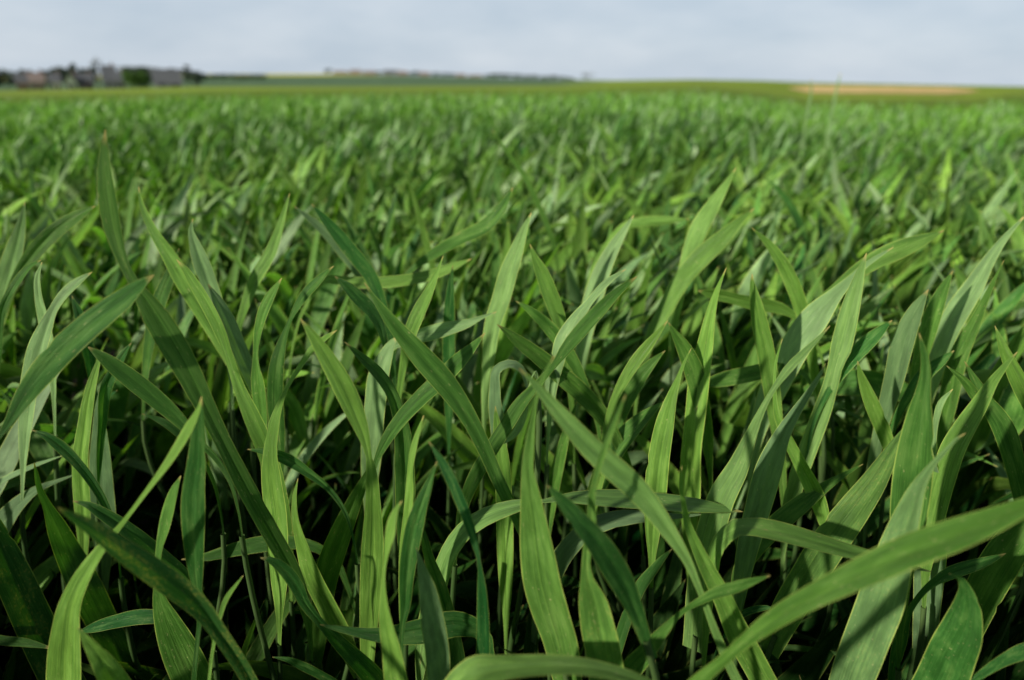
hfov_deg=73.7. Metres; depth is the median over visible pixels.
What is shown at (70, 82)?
village house
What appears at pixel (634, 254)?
wheat plant
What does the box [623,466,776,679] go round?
wheat plant
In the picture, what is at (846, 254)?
wheat plant
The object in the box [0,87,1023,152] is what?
wheat crop
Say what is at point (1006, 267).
wheat plant
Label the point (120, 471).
wheat plant
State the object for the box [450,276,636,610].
wheat plant
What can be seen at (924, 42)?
sky
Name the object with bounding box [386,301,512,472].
wheat plant
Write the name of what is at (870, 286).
wheat plant
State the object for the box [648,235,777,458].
wheat plant
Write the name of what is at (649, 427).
wheat plant
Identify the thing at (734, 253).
wheat plant
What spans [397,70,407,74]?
village house
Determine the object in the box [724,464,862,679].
wheat plant
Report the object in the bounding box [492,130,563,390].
wheat plant
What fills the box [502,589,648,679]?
wheat plant
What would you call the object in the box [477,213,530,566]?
wheat plant
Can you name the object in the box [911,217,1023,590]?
wheat plant
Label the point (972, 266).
wheat plant
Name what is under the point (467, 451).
wheat plant
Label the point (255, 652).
wheat plant
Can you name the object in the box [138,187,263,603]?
wheat plant
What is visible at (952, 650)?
wheat plant
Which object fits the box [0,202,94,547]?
wheat plant
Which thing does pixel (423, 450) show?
wheat plant
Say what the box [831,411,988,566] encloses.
wheat plant
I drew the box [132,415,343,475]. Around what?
wheat plant
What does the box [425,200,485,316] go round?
wheat plant
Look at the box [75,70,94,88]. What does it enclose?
village house
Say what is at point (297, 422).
wheat plant
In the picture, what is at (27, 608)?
wheat plant
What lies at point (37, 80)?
village house
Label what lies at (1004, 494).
wheat plant
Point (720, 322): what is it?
wheat plant
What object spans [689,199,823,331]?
wheat plant
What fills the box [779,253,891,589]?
wheat plant
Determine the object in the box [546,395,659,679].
wheat plant
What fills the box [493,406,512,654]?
wheat plant
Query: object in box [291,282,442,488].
wheat plant
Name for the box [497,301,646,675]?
wheat plant
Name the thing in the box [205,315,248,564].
wheat plant
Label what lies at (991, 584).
wheat plant
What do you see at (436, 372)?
wheat plant
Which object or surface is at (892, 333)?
wheat plant
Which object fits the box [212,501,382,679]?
wheat plant
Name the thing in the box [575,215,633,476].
wheat plant
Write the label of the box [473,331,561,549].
wheat plant
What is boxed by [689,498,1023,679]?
wheat plant
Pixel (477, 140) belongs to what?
wheat crop
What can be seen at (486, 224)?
wheat plant
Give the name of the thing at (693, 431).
wheat plant
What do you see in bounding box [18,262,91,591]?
wheat plant
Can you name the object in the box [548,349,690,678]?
wheat plant
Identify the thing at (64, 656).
wheat plant
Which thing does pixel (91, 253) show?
wheat plant
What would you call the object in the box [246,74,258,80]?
tree
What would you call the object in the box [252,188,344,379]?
wheat plant
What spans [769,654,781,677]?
wheat plant
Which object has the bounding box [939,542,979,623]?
wheat plant
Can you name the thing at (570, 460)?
wheat plant
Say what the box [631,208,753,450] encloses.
wheat plant
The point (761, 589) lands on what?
wheat plant
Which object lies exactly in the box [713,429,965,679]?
wheat plant
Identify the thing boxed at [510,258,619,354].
wheat plant
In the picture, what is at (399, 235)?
wheat plant
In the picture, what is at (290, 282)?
wheat plant
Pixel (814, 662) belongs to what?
wheat undergrowth
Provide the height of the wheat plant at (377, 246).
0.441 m
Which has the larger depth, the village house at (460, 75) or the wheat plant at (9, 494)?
the village house at (460, 75)
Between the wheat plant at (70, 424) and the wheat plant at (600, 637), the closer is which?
the wheat plant at (600, 637)
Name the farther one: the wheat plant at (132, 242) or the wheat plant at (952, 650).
the wheat plant at (132, 242)
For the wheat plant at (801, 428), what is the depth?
0.66 m
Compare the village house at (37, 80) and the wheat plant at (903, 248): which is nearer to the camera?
the wheat plant at (903, 248)
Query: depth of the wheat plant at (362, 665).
0.36 m
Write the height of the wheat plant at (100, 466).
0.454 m
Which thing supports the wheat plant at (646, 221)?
on the ground
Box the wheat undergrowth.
[0,364,1023,679]
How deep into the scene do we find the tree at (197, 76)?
241.03 m
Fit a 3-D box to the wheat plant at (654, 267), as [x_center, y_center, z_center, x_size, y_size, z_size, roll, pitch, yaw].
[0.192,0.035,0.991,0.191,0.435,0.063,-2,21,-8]
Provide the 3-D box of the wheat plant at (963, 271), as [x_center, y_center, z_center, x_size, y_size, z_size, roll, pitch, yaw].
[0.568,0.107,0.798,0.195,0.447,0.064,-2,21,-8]
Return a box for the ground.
[0,74,1023,600]
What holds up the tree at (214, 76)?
on the ground
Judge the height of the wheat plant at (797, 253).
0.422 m
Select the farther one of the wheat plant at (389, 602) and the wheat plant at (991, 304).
the wheat plant at (991, 304)
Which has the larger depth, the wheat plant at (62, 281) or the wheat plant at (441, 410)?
the wheat plant at (62, 281)
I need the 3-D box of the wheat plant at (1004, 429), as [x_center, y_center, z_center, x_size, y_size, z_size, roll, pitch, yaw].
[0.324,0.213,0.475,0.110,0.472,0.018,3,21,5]
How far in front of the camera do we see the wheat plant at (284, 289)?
0.86 m
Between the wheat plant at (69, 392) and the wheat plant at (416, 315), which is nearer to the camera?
the wheat plant at (416, 315)
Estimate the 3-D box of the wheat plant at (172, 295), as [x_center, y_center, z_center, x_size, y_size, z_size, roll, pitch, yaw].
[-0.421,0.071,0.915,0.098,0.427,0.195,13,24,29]
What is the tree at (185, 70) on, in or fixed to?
on the ground
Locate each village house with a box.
[12,70,29,89]
[26,69,45,89]
[46,70,61,89]
[64,71,77,89]
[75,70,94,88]
[99,63,115,88]
[111,69,125,88]
[333,70,346,73]
[349,69,360,73]
[363,71,375,74]
[383,69,395,74]
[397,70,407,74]
[419,72,429,75]
[455,73,465,76]
[468,75,482,76]
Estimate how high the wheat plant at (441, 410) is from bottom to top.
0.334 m
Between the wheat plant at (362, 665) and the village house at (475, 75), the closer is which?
the wheat plant at (362, 665)
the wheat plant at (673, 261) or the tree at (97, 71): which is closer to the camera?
the wheat plant at (673, 261)
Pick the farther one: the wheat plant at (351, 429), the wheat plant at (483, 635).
the wheat plant at (351, 429)
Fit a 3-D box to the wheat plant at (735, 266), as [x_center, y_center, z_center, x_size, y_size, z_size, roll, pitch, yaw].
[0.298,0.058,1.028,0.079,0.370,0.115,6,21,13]
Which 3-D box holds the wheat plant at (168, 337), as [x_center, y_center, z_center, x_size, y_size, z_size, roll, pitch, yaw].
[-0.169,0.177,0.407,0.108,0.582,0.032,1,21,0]
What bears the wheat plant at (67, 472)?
on the ground
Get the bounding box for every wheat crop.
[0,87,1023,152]
[0,102,1023,205]
[0,120,1023,308]
[0,172,1023,628]
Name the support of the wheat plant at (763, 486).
on the ground
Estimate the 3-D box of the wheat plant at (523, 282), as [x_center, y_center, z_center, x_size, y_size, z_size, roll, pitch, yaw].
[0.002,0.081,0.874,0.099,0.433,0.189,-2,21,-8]
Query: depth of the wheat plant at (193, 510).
0.31 m
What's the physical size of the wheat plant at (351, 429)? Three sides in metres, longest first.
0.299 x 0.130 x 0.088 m
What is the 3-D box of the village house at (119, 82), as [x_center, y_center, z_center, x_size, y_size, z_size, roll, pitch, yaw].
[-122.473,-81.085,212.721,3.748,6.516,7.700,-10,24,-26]
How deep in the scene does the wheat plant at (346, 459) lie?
0.73 m
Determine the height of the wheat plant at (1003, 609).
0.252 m
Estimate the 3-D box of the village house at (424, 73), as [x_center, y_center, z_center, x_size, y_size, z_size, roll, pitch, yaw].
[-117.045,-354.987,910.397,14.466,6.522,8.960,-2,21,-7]
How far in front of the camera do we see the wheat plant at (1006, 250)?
0.97 m
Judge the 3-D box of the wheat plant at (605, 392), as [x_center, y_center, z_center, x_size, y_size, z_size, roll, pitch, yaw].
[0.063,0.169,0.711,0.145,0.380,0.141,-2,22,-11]
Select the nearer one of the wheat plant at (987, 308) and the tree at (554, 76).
the wheat plant at (987, 308)
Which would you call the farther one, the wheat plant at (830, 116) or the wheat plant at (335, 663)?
the wheat plant at (830, 116)
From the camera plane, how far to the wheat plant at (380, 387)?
0.43 m
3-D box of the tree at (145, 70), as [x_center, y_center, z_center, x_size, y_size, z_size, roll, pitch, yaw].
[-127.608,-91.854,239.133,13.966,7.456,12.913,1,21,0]
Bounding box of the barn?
[150,68,182,87]
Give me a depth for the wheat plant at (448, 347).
0.54 m
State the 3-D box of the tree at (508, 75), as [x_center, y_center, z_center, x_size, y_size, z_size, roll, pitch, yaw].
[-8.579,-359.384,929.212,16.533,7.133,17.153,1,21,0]
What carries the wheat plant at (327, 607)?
on the ground
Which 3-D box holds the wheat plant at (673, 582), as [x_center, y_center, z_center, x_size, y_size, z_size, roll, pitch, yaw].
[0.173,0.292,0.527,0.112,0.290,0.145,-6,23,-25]
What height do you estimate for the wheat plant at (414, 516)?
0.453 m
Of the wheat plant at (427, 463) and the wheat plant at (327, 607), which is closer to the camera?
the wheat plant at (327, 607)
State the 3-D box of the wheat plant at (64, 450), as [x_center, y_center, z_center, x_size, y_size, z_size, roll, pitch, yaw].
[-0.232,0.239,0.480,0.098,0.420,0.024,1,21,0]
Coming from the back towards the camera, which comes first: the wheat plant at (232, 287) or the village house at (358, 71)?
the village house at (358, 71)
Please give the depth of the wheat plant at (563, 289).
0.91 m
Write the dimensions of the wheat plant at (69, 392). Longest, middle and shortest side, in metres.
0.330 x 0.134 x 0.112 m
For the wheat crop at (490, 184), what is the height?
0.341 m
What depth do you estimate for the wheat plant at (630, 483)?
0.28 m
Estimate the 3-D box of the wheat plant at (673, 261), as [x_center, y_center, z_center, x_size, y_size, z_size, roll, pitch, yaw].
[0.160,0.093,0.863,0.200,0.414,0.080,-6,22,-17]
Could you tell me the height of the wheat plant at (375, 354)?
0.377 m
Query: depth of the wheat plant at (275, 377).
0.45 m
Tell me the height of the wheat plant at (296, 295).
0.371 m
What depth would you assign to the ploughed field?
75.17 m
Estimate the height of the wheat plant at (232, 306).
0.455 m
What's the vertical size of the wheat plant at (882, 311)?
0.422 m
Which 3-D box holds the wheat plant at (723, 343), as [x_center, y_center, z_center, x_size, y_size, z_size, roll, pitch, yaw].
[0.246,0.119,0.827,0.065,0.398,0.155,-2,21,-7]
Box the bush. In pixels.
[121,69,151,87]
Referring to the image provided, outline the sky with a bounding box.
[0,0,1023,85]
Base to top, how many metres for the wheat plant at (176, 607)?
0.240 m
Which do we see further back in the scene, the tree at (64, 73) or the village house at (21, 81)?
the tree at (64, 73)
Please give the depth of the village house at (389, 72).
873.65 m
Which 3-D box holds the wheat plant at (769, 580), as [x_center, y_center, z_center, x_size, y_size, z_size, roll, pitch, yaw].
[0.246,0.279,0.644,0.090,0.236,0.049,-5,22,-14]
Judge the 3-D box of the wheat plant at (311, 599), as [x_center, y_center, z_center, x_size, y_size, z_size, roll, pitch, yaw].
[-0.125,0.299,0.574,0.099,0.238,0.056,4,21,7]
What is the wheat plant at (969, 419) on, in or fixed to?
on the ground
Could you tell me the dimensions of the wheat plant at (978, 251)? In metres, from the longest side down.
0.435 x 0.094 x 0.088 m
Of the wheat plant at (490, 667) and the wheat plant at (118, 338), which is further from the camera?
the wheat plant at (118, 338)
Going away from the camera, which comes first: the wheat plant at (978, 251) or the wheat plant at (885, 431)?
the wheat plant at (885, 431)
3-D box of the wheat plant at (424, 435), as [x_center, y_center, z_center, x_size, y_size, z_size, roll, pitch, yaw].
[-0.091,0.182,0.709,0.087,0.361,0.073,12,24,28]
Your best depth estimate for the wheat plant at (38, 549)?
0.56 m
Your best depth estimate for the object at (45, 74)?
228.92 m
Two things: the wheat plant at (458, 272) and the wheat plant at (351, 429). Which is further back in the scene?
the wheat plant at (458, 272)
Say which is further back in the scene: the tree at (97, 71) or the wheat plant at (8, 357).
the tree at (97, 71)
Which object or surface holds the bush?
on the ground
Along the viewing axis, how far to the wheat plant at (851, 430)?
0.68 m
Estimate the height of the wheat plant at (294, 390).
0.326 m
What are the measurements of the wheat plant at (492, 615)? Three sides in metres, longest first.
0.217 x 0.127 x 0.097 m
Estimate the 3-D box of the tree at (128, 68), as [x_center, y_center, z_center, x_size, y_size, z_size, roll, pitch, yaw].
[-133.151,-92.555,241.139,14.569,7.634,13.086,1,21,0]
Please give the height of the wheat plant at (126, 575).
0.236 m
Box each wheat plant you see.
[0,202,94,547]
[0,260,96,551]
[0,275,153,438]
[0,338,107,531]
[0,383,140,543]
[0,463,141,679]
[0,504,73,658]
[0,506,155,679]
[0,519,85,679]
[2,468,119,533]
[4,194,86,395]
[4,346,26,533]
[4,646,36,679]
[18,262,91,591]
[32,414,226,679]
[32,534,53,563]
[46,397,201,679]
[48,331,106,421]
[58,507,257,679]
[60,258,88,411]
[60,405,155,484]
[69,221,161,363]
[71,173,143,278]
[72,343,130,679]
[73,476,219,679]
[78,627,130,679]
[80,248,98,258]
[81,558,318,679]
[82,213,182,313]
[85,210,214,279]
[88,129,315,679]
[97,282,174,472]
[115,313,145,512]
[122,561,209,634]
[126,235,233,380]
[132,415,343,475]
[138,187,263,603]
[141,193,289,572]
[148,500,263,636]
[155,374,214,480]
[176,259,296,666]
[177,524,229,639]
[181,400,205,679]
[181,479,360,679]
[189,218,332,434]
[193,301,323,357]
[202,357,212,387]
[203,222,251,363]
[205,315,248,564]
[206,204,248,300]
[208,576,242,679]
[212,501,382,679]
[231,295,364,559]
[235,357,302,434]
[247,330,359,679]
[250,201,351,370]
[251,266,333,663]
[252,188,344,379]
[260,557,494,679]
[267,341,346,389]
[273,643,336,679]
[283,377,358,518]
[285,259,470,534]
[286,274,306,358]
[287,241,323,344]
[291,220,379,276]
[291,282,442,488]
[294,204,397,547]
[296,622,359,671]
[300,318,383,679]
[305,572,417,659]
[312,273,352,354]
[323,588,398,679]
[328,379,359,527]
[330,483,445,608]
[333,367,418,497]
[335,276,495,585]
[345,338,414,677]
[361,300,393,388]
[363,211,483,321]
[364,282,552,679]
[378,188,512,484]
[379,501,407,679]
[381,195,441,242]
[382,393,462,542]
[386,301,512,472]
[391,351,477,481]
[393,257,442,620]
[399,415,436,657]
[402,346,551,572]
[415,382,477,484]
[415,489,742,679]
[416,380,489,505]
[416,528,464,679]
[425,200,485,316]
[428,441,489,654]
[434,200,461,263]
[434,346,647,539]
[437,338,572,552]
[442,265,454,526]
[445,654,650,679]
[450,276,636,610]
[454,251,477,295]
[455,207,493,288]
[457,238,498,319]
[462,564,521,658]
[472,272,592,403]
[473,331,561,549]
[475,227,571,335]
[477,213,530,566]
[488,356,652,514]
[488,359,541,654]
[489,560,580,650]
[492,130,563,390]
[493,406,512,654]
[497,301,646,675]
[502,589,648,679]
[509,241,592,306]
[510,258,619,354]
[511,307,648,471]
[519,368,741,679]
[520,355,581,679]
[521,269,569,390]
[523,619,646,661]
[530,245,577,619]
[541,389,675,597]
[544,269,625,653]
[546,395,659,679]
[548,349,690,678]
[562,248,690,347]
[567,288,644,422]
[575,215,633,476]
[578,216,687,458]
[581,321,667,679]
[586,218,670,334]
[590,358,726,509]
[593,322,713,659]
[600,534,696,660]
[623,209,730,309]
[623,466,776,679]
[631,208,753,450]
[635,223,683,272]
[635,393,794,547]
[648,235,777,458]
[654,213,753,278]
[656,524,836,674]
[669,168,735,388]
[671,215,744,451]
[676,283,741,452]
[679,269,725,580]
[681,507,780,603]
[683,326,829,679]
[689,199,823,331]
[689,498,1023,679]
[693,283,732,463]
[698,289,834,504]
[702,518,930,668]
[709,275,833,645]
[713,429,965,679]
[720,259,741,307]
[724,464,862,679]
[735,357,806,518]
[739,232,805,323]
[743,561,857,641]
[747,247,892,493]
[752,228,821,526]
[765,230,943,445]
[765,540,854,597]
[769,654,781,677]
[779,207,823,276]
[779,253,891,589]
[788,224,889,286]
[793,381,893,518]
[794,414,988,541]
[801,74,840,156]
[802,243,904,320]
[812,343,996,466]
[825,406,902,479]
[825,411,891,539]
[831,195,888,283]
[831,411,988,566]
[857,350,953,679]
[863,271,952,547]
[866,281,1001,413]
[867,267,886,317]
[884,267,1020,382]
[888,308,964,342]
[888,553,1005,679]
[890,333,946,679]
[906,352,1023,679]
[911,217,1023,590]
[916,207,1023,295]
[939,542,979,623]
[942,257,976,282]
[950,241,966,278]
[951,279,997,309]
[961,220,1007,277]
[964,326,1023,499]
[967,518,1023,679]
[970,440,1023,512]
[980,223,1023,284]
[983,215,1023,318]
[988,490,1007,504]
[994,565,1023,631]
[999,220,1011,280]
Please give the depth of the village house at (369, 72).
896.95 m
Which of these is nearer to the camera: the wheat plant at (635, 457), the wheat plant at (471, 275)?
the wheat plant at (635, 457)
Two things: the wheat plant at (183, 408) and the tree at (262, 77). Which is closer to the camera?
the wheat plant at (183, 408)
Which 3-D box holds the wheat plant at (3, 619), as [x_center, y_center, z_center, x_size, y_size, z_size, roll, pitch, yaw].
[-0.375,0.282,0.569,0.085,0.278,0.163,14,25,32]
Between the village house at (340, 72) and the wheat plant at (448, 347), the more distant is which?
the village house at (340, 72)
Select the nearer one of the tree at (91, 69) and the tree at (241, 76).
the tree at (91, 69)
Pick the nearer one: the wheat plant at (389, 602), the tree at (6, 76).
the wheat plant at (389, 602)
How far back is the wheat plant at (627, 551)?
0.62 m
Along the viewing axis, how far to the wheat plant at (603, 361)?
0.69 m
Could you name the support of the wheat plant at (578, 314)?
on the ground
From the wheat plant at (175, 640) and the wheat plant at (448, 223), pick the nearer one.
the wheat plant at (175, 640)
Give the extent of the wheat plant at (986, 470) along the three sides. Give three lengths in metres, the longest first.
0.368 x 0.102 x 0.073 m
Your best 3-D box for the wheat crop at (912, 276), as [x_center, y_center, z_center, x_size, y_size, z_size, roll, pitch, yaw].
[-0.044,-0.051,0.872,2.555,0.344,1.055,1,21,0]
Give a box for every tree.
[0,69,14,86]
[0,70,16,90]
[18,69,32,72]
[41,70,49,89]
[46,68,70,83]
[57,63,76,78]
[70,68,82,83]
[80,66,97,81]
[89,57,102,88]
[115,66,150,87]
[131,66,158,87]
[181,65,191,86]
[182,71,205,86]
[208,73,219,80]
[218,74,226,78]
[227,74,237,79]
[237,74,246,79]
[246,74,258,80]
[256,74,267,79]
[490,73,501,77]
[501,73,511,77]
[549,75,559,78]
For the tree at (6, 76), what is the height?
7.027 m
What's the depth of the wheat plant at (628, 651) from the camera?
0.52 m
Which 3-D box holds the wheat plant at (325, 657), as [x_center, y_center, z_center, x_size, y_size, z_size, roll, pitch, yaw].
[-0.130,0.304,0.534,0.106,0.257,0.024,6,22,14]
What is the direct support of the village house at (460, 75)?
on the ground
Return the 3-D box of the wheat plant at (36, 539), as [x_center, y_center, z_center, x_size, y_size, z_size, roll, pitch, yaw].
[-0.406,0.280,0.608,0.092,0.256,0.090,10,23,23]
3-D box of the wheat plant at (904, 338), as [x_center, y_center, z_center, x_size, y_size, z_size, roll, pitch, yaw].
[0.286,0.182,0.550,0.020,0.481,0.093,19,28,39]
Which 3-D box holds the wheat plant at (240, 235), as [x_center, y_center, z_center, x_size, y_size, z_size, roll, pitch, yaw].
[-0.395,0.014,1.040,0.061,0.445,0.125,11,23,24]
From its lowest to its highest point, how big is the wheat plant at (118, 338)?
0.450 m
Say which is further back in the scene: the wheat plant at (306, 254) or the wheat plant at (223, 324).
the wheat plant at (306, 254)
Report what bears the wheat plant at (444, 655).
on the ground
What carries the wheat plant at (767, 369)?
on the ground
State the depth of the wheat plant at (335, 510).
0.64 m
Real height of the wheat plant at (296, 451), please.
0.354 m
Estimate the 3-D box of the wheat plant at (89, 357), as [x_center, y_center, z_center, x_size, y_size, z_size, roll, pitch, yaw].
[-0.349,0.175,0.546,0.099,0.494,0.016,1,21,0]
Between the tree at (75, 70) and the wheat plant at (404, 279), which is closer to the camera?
the wheat plant at (404, 279)
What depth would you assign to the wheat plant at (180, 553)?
0.64 m
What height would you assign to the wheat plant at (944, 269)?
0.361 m
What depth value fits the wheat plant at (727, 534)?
0.33 m
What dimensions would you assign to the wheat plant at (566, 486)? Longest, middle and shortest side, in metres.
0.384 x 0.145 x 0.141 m
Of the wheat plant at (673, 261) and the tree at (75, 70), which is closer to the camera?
the wheat plant at (673, 261)
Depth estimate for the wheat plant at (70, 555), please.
0.45 m
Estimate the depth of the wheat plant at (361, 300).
0.48 m
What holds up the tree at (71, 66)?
on the ground
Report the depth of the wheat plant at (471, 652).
0.57 m
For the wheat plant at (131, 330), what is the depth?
1.02 m
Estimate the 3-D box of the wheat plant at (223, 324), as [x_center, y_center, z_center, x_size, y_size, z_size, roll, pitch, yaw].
[-0.173,0.182,0.499,0.045,0.508,0.072,-4,21,-11]
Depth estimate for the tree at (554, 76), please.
938.90 m
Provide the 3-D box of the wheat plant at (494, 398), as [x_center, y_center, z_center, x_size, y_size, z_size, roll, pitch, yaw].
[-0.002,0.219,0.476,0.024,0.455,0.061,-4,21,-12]
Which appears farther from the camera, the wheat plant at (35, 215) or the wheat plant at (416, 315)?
the wheat plant at (35, 215)
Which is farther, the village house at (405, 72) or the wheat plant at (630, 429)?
the village house at (405, 72)
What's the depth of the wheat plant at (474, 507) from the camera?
0.65 m
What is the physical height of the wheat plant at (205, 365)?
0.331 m
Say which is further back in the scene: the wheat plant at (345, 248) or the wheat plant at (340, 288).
the wheat plant at (340, 288)
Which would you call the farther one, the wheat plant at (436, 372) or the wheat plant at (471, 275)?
the wheat plant at (471, 275)
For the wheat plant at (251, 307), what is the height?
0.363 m
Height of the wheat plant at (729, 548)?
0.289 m
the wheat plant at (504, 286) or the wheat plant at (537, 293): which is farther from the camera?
the wheat plant at (537, 293)
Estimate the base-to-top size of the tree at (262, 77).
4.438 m
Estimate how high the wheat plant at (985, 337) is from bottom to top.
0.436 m
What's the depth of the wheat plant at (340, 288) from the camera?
0.94 m
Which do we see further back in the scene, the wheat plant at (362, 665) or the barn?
the barn
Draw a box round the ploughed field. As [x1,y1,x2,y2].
[790,85,979,93]
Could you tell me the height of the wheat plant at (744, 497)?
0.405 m
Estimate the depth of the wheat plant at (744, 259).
0.98 m
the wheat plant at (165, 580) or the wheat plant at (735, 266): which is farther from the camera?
the wheat plant at (735, 266)
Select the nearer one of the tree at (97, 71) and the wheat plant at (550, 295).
the wheat plant at (550, 295)
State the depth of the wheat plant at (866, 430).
0.65 m
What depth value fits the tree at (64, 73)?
227.01 m
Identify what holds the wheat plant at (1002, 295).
on the ground
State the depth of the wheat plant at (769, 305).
0.55 m
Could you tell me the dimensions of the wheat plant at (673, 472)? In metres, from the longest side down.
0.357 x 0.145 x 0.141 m
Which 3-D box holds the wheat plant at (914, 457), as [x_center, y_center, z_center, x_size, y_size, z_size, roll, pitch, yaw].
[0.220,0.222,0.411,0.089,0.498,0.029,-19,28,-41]
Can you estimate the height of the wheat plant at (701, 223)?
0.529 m
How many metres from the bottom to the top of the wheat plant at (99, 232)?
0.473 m
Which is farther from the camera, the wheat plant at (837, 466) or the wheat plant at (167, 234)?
the wheat plant at (167, 234)
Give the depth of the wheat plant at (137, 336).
0.84 m
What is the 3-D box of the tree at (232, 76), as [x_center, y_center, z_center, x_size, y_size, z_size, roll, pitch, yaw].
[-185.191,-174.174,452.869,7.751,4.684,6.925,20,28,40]
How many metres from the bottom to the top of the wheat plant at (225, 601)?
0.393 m
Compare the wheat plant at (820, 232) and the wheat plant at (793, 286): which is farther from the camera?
the wheat plant at (820, 232)
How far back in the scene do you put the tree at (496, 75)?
917.18 m
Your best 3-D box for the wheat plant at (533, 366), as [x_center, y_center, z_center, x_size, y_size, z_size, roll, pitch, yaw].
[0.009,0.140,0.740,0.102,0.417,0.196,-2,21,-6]
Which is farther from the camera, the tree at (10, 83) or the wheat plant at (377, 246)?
the tree at (10, 83)
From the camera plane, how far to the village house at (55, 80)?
202.78 m
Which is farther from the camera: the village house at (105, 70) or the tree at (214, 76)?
the tree at (214, 76)
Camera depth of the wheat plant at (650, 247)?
1.04 m
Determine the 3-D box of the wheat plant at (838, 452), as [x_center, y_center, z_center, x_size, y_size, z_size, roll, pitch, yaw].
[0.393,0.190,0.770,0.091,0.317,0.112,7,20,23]
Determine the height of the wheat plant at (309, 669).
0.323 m
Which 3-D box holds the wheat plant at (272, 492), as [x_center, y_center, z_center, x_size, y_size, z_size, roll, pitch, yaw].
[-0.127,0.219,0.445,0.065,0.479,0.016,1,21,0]
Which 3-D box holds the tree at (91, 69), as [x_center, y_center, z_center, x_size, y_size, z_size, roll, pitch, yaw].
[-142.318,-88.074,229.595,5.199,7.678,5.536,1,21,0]
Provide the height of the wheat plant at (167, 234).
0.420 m
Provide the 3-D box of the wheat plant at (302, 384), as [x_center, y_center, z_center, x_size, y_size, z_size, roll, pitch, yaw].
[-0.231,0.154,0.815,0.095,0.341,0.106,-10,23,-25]
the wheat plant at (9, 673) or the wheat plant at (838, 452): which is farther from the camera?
the wheat plant at (838, 452)
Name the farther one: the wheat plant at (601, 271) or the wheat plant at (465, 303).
the wheat plant at (465, 303)
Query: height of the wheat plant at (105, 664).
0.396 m
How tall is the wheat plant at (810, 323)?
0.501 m
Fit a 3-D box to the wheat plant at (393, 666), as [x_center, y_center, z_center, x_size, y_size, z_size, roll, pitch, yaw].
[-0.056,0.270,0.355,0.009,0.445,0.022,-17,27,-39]
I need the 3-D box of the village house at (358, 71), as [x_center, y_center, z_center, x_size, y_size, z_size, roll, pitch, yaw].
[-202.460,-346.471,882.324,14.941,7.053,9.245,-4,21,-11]
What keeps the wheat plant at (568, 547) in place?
on the ground
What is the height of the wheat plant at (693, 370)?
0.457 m
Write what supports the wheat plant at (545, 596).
on the ground
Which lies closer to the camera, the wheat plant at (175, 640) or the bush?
the wheat plant at (175, 640)
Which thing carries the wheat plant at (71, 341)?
on the ground
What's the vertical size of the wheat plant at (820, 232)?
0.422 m
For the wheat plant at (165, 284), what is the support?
on the ground
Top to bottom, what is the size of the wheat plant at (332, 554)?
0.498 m
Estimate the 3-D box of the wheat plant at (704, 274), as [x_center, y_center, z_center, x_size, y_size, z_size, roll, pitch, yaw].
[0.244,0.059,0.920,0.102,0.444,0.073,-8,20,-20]

